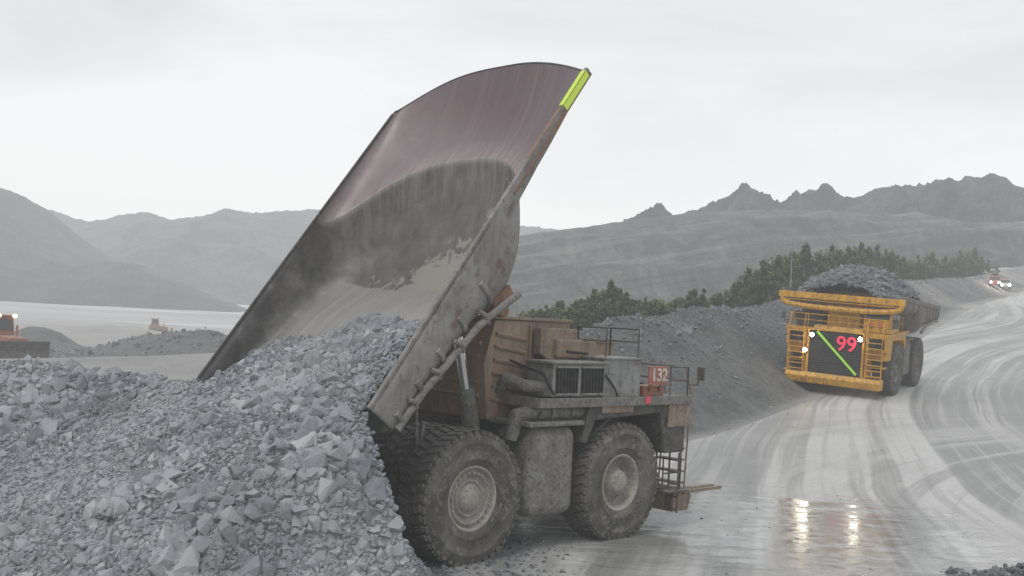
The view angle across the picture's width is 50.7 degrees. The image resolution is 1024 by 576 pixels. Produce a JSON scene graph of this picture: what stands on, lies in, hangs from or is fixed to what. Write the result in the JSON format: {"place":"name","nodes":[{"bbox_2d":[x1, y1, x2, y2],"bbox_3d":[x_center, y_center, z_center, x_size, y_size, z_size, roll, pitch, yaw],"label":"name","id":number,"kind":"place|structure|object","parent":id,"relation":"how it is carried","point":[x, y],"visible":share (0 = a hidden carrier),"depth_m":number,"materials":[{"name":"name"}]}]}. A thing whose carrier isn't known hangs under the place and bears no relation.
{"place":"outdoors","nodes":[
{"label":"outdoors","id":0,"kind":"place"},
{"bbox_2d":[0,188,246,311],"bbox_3d":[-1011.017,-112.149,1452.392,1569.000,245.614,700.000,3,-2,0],"label":"mountain spur","id":1,"kind":"structure","parent":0,"point":[47,256],"depth_m":1217.95,"materials":[{"name":"grey stone"}]},
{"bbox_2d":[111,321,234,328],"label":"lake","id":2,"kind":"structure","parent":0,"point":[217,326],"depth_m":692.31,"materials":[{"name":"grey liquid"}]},
{"bbox_2d":[48,208,556,304],"bbox_3d":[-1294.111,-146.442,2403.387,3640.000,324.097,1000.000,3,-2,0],"label":"mountain range","id":3,"kind":"structure","parent":0,"point":[232,256],"depth_m":2201.91,"materials":[{"name":"grey stone"}]},
{"bbox_2d":[0,266,1023,441],"bbox_3d":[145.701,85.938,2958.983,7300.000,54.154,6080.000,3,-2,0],"label":"ground","id":4,"kind":"structure","parent":0,"point":[59,326],"depth_m":75.50,"materials":[{"name":"grey gravel"}]},
{"bbox_2d":[0,314,50,358],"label":"bulldozer","id":5,"kind":"object","parent":4,"relation":"on","point":[13,346],"visible":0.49,"depth_m":106.49,"materials":[{"name":"orange paint"}]},
{"bbox_2d":[149,318,172,331],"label":"bulldozer","id":6,"kind":"object","parent":4,"relation":"on","point":[154,326],"visible":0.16,"depth_m":283.54,"materials":[{"name":"metal"}]},
{"bbox_2d":[0,354,431,575],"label":"rubble pile","id":7,"kind":"object","parent":4,"relation":"on","point":[76,437],"visible":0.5,"depth_m":25.84,"materials":[{"name":"grey stone"}]},
{"bbox_2d":[82,311,421,575],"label":"sliding rock","id":8,"kind":"object","parent":4,"relation":"on","point":[286,459],"visible":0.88,"depth_m":23.27,"materials":[{"name":"grey stone"}]},
{"bbox_2d":[49,275,1023,575],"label":"loose stones","id":9,"kind":"object","parent":4,"relation":"on","point":[949,571],"visible":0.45,"depth_m":65.50,"materials":[{"name":"grey stone"}]},
{"bbox_2d":[530,310,543,317],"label":"tree","id":10,"kind":"object","parent":4,"relation":"on","point":[538,313],"visible":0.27,"depth_m":105.14,"materials":[{"name":"green plant"}]},
{"bbox_2d":[540,305,551,318],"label":"tree","id":11,"kind":"object","parent":4,"relation":"on","point":[546,312],"visible":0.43,"depth_m":107.76,"materials":[{"name":"green plant"}]},
{"bbox_2d":[546,313,563,318],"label":"tree","id":12,"kind":"object","parent":4,"relation":"on","point":[554,317],"visible":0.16,"depth_m":99.36,"materials":[{"name":"green plant"}]},
{"bbox_2d":[558,300,563,310],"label":"tree","id":13,"kind":"object","parent":4,"relation":"on","point":[561,306],"visible":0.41,"depth_m":111.97,"materials":[{"name":"green plant"}]},
{"bbox_2d":[569,300,580,329],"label":"tree","id":14,"kind":"object","parent":4,"relation":"on","point":[576,308],"visible":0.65,"depth_m":104.73,"materials":[{"name":"green plant"}]},
{"bbox_2d":[572,307,590,330],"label":"tree","id":15,"kind":"object","parent":4,"relation":"on","point":[585,316],"visible":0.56,"depth_m":96.39,"materials":[{"name":"green plant"}]},
{"bbox_2d":[586,294,597,325],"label":"tree","id":16,"kind":"object","parent":4,"relation":"on","point":[591,308],"visible":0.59,"depth_m":109.71,"materials":[{"name":"green plant"}]},
{"bbox_2d":[590,301,609,325],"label":"tree","id":17,"kind":"object","parent":4,"relation":"on","point":[602,308],"visible":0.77,"depth_m":107.27,"materials":[{"name":"green plant"}]},
{"bbox_2d":[602,278,618,319],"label":"tree","id":18,"kind":"object","parent":4,"relation":"on","point":[610,287],"visible":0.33,"depth_m":111.90,"materials":[{"name":"green plant"}]},
{"bbox_2d":[604,286,630,318],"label":"tree","id":19,"kind":"object","parent":4,"relation":"on","point":[621,299],"visible":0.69,"depth_m":109.48,"materials":[{"name":"green plant"}]},
{"bbox_2d":[619,296,632,316],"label":"tree","id":20,"kind":"object","parent":4,"relation":"on","point":[627,309],"visible":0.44,"depth_m":107.72,"materials":[{"name":"green plant"}]},
{"bbox_2d":[627,309,642,315],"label":"tree","id":21,"kind":"object","parent":4,"relation":"on","point":[635,310],"visible":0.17,"depth_m":100.25,"materials":[{"name":"green plant"}]},
{"bbox_2d":[641,297,648,309],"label":"tree","id":22,"kind":"object","parent":4,"relation":"on","point":[646,302],"visible":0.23,"depth_m":111.91,"materials":[{"name":"green plant"}]},
{"bbox_2d":[640,301,659,316],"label":"tree","id":23,"kind":"object","parent":4,"relation":"on","point":[653,304],"visible":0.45,"depth_m":110.42,"materials":[{"name":"green plant"}]},
{"bbox_2d":[656,303,666,315],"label":"tree","id":24,"kind":"object","parent":4,"relation":"on","point":[661,311],"visible":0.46,"depth_m":103.92,"materials":[{"name":"green plant"}]},
{"bbox_2d":[683,291,693,308],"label":"tree","id":25,"kind":"object","parent":4,"relation":"on","point":[688,298],"visible":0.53,"depth_m":117.95,"materials":[{"name":"green plant"}]},
{"bbox_2d":[691,298,699,306],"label":"tree","id":26,"kind":"object","parent":4,"relation":"on","point":[694,302],"visible":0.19,"depth_m":116.40,"materials":[{"name":"green plant"}]},
{"bbox_2d":[697,288,708,306],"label":"tree","id":27,"kind":"object","parent":4,"relation":"on","point":[702,301],"visible":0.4,"depth_m":112.02,"materials":[{"name":"green plant"}]},
{"bbox_2d":[704,300,713,307],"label":"tree","id":28,"kind":"object","parent":4,"relation":"on","point":[711,303],"visible":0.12,"depth_m":106.25,"materials":[{"name":"green plant"}]},
{"bbox_2d":[717,292,723,305],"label":"tree","id":29,"kind":"object","parent":4,"relation":"on","point":[720,300],"visible":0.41,"depth_m":115.92,"materials":[{"name":"green plant"}]},
{"bbox_2d":[724,298,734,307],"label":"tree","id":30,"kind":"object","parent":4,"relation":"on","point":[729,304],"visible":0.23,"depth_m":108.38,"materials":[{"name":"green plant"}]},
{"bbox_2d":[729,282,739,306],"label":"tree","id":31,"kind":"object","parent":4,"relation":"on","point":[733,299],"visible":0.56,"depth_m":119.82,"materials":[{"name":"green plant"}]},
{"bbox_2d":[735,288,749,307],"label":"tree","id":32,"kind":"object","parent":4,"relation":"on","point":[743,294],"visible":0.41,"depth_m":120.60,"materials":[{"name":"green plant"}]},
{"bbox_2d":[736,267,757,306],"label":"tree","id":33,"kind":"object","parent":4,"relation":"on","point":[748,288],"visible":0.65,"depth_m":126.05,"materials":[{"name":"green plant"}]},
{"bbox_2d":[517,245,985,329],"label":"woodland","id":34,"kind":"object","parent":4,"relation":"on","point":[603,297],"visible":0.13,"depth_m":130.76,"materials":[{"name":"green plant"}]},
{"bbox_2d":[748,279,764,304],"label":"tree","id":35,"kind":"object","parent":4,"relation":"on","point":[756,291],"visible":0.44,"depth_m":126.45,"materials":[{"name":"green plant"}]},
{"bbox_2d":[755,259,771,304],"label":"tree","id":36,"kind":"object","parent":4,"relation":"on","point":[764,273],"visible":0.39,"depth_m":129.90,"materials":[{"name":"green plant"}]},
{"bbox_2d":[757,273,779,304],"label":"tree","id":37,"kind":"object","parent":4,"relation":"on","point":[765,286],"visible":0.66,"depth_m":122.37,"materials":[{"name":"green plant"}]},
{"bbox_2d":[770,255,786,301],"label":"tree","id":38,"kind":"object","parent":4,"relation":"on","point":[778,262],"visible":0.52,"depth_m":135.87,"materials":[{"name":"green plant"}]},
{"bbox_2d":[772,260,798,300],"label":"tree","id":39,"kind":"object","parent":4,"relation":"on","point":[786,270],"visible":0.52,"depth_m":129.90,"materials":[{"name":"green plant"}]},
{"bbox_2d":[790,239,795,287],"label":"mast pole","id":40,"kind":"object","parent":4,"relation":"on","point":[792,244],"visible":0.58,"depth_m":99.11,"materials":[{"name":"grey metal"}]},
{"bbox_2d":[788,252,799,286],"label":"tree","id":41,"kind":"object","parent":4,"relation":"on","point":[794,267],"visible":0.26,"depth_m":139.91,"materials":[{"name":"green plant"}]},
{"bbox_2d":[785,265,812,291],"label":"tree","id":42,"kind":"object","parent":4,"relation":"on","point":[801,278],"visible":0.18,"depth_m":138.92,"materials":[{"name":"green plant"}]},
{"bbox_2d":[797,242,813,291],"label":"tree","id":43,"kind":"object","parent":4,"relation":"on","point":[805,254],"visible":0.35,"depth_m":145.98,"materials":[{"name":"green plant"}]},
{"bbox_2d":[811,252,821,292],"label":"tree","id":44,"kind":"object","parent":4,"relation":"on","point":[819,255],"visible":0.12,"depth_m":149.93,"materials":[{"name":"green plant"}]},
{"bbox_2d":[806,257,830,292],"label":"tree","id":45,"kind":"object","parent":4,"relation":"on","point":[818,272],"visible":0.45,"depth_m":145.39,"materials":[{"name":"green plant"}]},
{"bbox_2d":[809,254,835,275],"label":"tree","id":46,"kind":"object","parent":4,"relation":"on","point":[825,261],"visible":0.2,"depth_m":147.75,"materials":[{"name":"green plant"}]},
{"bbox_2d":[826,244,836,267],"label":"tree","id":47,"kind":"object","parent":4,"relation":"on","point":[834,255],"visible":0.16,"depth_m":158.09,"materials":[{"name":"green plant"}]},
{"bbox_2d":[834,250,850,266],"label":"tree","id":48,"kind":"object","parent":4,"relation":"on","point":[840,259],"visible":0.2,"depth_m":149.18,"materials":[{"name":"green plant"}]},
{"bbox_2d":[845,245,852,260],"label":"tree","id":49,"kind":"object","parent":4,"relation":"on","point":[849,250],"visible":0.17,"depth_m":165.18,"materials":[{"name":"green plant"}]},
{"bbox_2d":[850,249,860,264],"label":"tree","id":50,"kind":"object","parent":4,"relation":"on","point":[855,259],"visible":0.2,"depth_m":164.95,"materials":[{"name":"green plant"}]},
{"bbox_2d":[858,242,867,265],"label":"tree","id":51,"kind":"object","parent":4,"relation":"on","point":[861,247],"visible":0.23,"depth_m":169.93,"materials":[{"name":"green plant"}]},
{"bbox_2d":[853,247,884,268],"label":"tree","id":52,"kind":"object","parent":4,"relation":"on","point":[866,254],"visible":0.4,"depth_m":161.95,"materials":[{"name":"green plant"}]},
{"bbox_2d":[869,244,883,267],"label":"tree","id":53,"kind":"object","parent":4,"relation":"on","point":[877,257],"visible":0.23,"depth_m":177.77,"materials":[{"name":"green plant"}]},
{"bbox_2d":[872,249,896,272],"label":"tree","id":54,"kind":"object","parent":4,"relation":"on","point":[887,259],"visible":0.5,"depth_m":170.06,"materials":[{"name":"green plant"}]},
{"bbox_2d":[887,250,900,277],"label":"tree","id":55,"kind":"object","parent":4,"relation":"on","point":[894,256],"visible":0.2,"depth_m":186.00,"materials":[{"name":"green plant"}]},
{"bbox_2d":[894,254,908,279],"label":"tree","id":56,"kind":"object","parent":4,"relation":"on","point":[899,262],"visible":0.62,"depth_m":187.19,"materials":[{"name":"green plant"}]},
{"bbox_2d":[897,256,909,280],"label":"tree","id":57,"kind":"object","parent":4,"relation":"on","point":[904,262],"visible":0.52,"depth_m":195.09,"materials":[{"name":"green plant"}]},
{"bbox_2d":[906,265,917,279],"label":"tree","id":58,"kind":"object","parent":4,"relation":"on","point":[910,269],"visible":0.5,"depth_m":197.02,"materials":[{"name":"green plant"}]},
{"bbox_2d":[911,255,924,279],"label":"tree","id":59,"kind":"object","parent":4,"relation":"on","point":[917,264],"visible":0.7,"depth_m":204.90,"materials":[{"name":"green plant"}]},
{"bbox_2d":[918,260,932,279],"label":"tree","id":60,"kind":"object","parent":4,"relation":"on","point":[923,267],"visible":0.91,"depth_m":204.56,"materials":[{"name":"green plant"}]},
{"bbox_2d":[924,251,938,279],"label":"tree","id":61,"kind":"object","parent":4,"relation":"on","point":[931,259],"visible":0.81,"depth_m":215.08,"materials":[{"name":"green plant"}]},
{"bbox_2d":[936,266,945,277],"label":"tree","id":62,"kind":"object","parent":4,"relation":"on","point":[941,270],"visible":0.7,"depth_m":217.05,"materials":[{"name":"green plant"}]},
{"bbox_2d":[940,255,951,277],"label":"tree","id":63,"kind":"object","parent":4,"relation":"on","point":[944,261],"visible":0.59,"depth_m":225.13,"materials":[{"name":"green plant"}]},
{"bbox_2d":[946,261,958,277],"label":"tree","id":64,"kind":"object","parent":4,"relation":"on","point":[952,264],"visible":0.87,"depth_m":221.70,"materials":[{"name":"green plant"}]},
{"bbox_2d":[954,249,965,278],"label":"tree","id":65,"kind":"object","parent":4,"relation":"on","point":[958,262],"visible":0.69,"depth_m":238.13,"materials":[{"name":"green plant"}]},
{"bbox_2d":[957,256,977,277],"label":"tree","id":66,"kind":"object","parent":4,"relation":"on","point":[969,261],"visible":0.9,"depth_m":236.95,"materials":[{"name":"green plant"}]},
{"bbox_2d":[966,247,978,275],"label":"tree","id":67,"kind":"object","parent":4,"relation":"on","point":[975,254],"visible":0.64,"depth_m":250.18,"materials":[{"name":"green plant"}]},
{"bbox_2d":[977,263,986,275],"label":"tree","id":68,"kind":"object","parent":4,"relation":"on","point":[981,269],"visible":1,"depth_m":245.13,"materials":[{"name":"green plant"}]},
{"bbox_2d":[985,259,990,272],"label":"tree","id":69,"kind":"object","parent":4,"relation":"on","point":[988,267],"visible":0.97,"depth_m":262.31,"materials":[{"name":"green plant"}]},
{"bbox_2d":[988,276,1000,286],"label":"pickup truck","id":70,"kind":"object","parent":4,"relation":"on","point":[994,280],"visible":0.97,"depth_m":226.26,"materials":[{"name":"red paint"}]},
{"bbox_2d":[990,266,999,275],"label":"tree","id":71,"kind":"object","parent":4,"relation":"on","point":[994,274],"visible":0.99,"depth_m":263.32,"materials":[{"name":"green plant"}]},
{"bbox_2d":[999,279,1010,288],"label":"pickup truck","id":72,"kind":"object","parent":4,"relation":"on","point":[1005,282],"visible":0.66,"depth_m":233.88,"materials":[{"name":"white paint"}]},
{"bbox_2d":[0,0,1023,229],"label":"sky","id":73,"kind":"structure","parent":0,"point":[169,109],"materials":[{"name":"white"}]},
{"bbox_2d":[417,291,1023,575],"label":"haul road","id":74,"kind":"structure","parent":0,"point":[971,506],"depth_m":43.17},
{"bbox_2d":[196,62,721,566],"bbox_3d":[-0.522,0.259,32.318,8.102,14.008,15.080,1,-2,45],"label":"haul truck","id":75,"kind":"object","parent":74,"relation":"on","point":[490,422],"visible":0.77,"depth_m":30.76,"materials":[{"name":"brown"}]},
{"bbox_2d":[779,287,940,395],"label":"haul truck","id":76,"kind":"object","parent":74,"relation":"on","point":[846,339],"visible":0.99,"depth_m":71.11,"materials":[{"name":"yellow paint"}]},
{"bbox_2d":[794,263,922,306],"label":"rock load","id":77,"kind":"object","parent":76,"relation":"in","point":[880,282],"visible":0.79,"depth_m":72.12},
{"bbox_2d":[478,209,1023,316],"bbox_3d":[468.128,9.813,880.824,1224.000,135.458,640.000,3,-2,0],"label":"waste dump hill","id":78,"kind":"structure","parent":0,"point":[669,259],"depth_m":747.06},
{"bbox_2d":[623,173,1023,222],"bbox_3d":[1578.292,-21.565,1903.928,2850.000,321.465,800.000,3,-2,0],"label":"rocky mountain","id":79,"kind":"structure","parent":0,"point":[992,197],"depth_m":1843.13,"materials":[{"name":"grey stone"}]}
]}

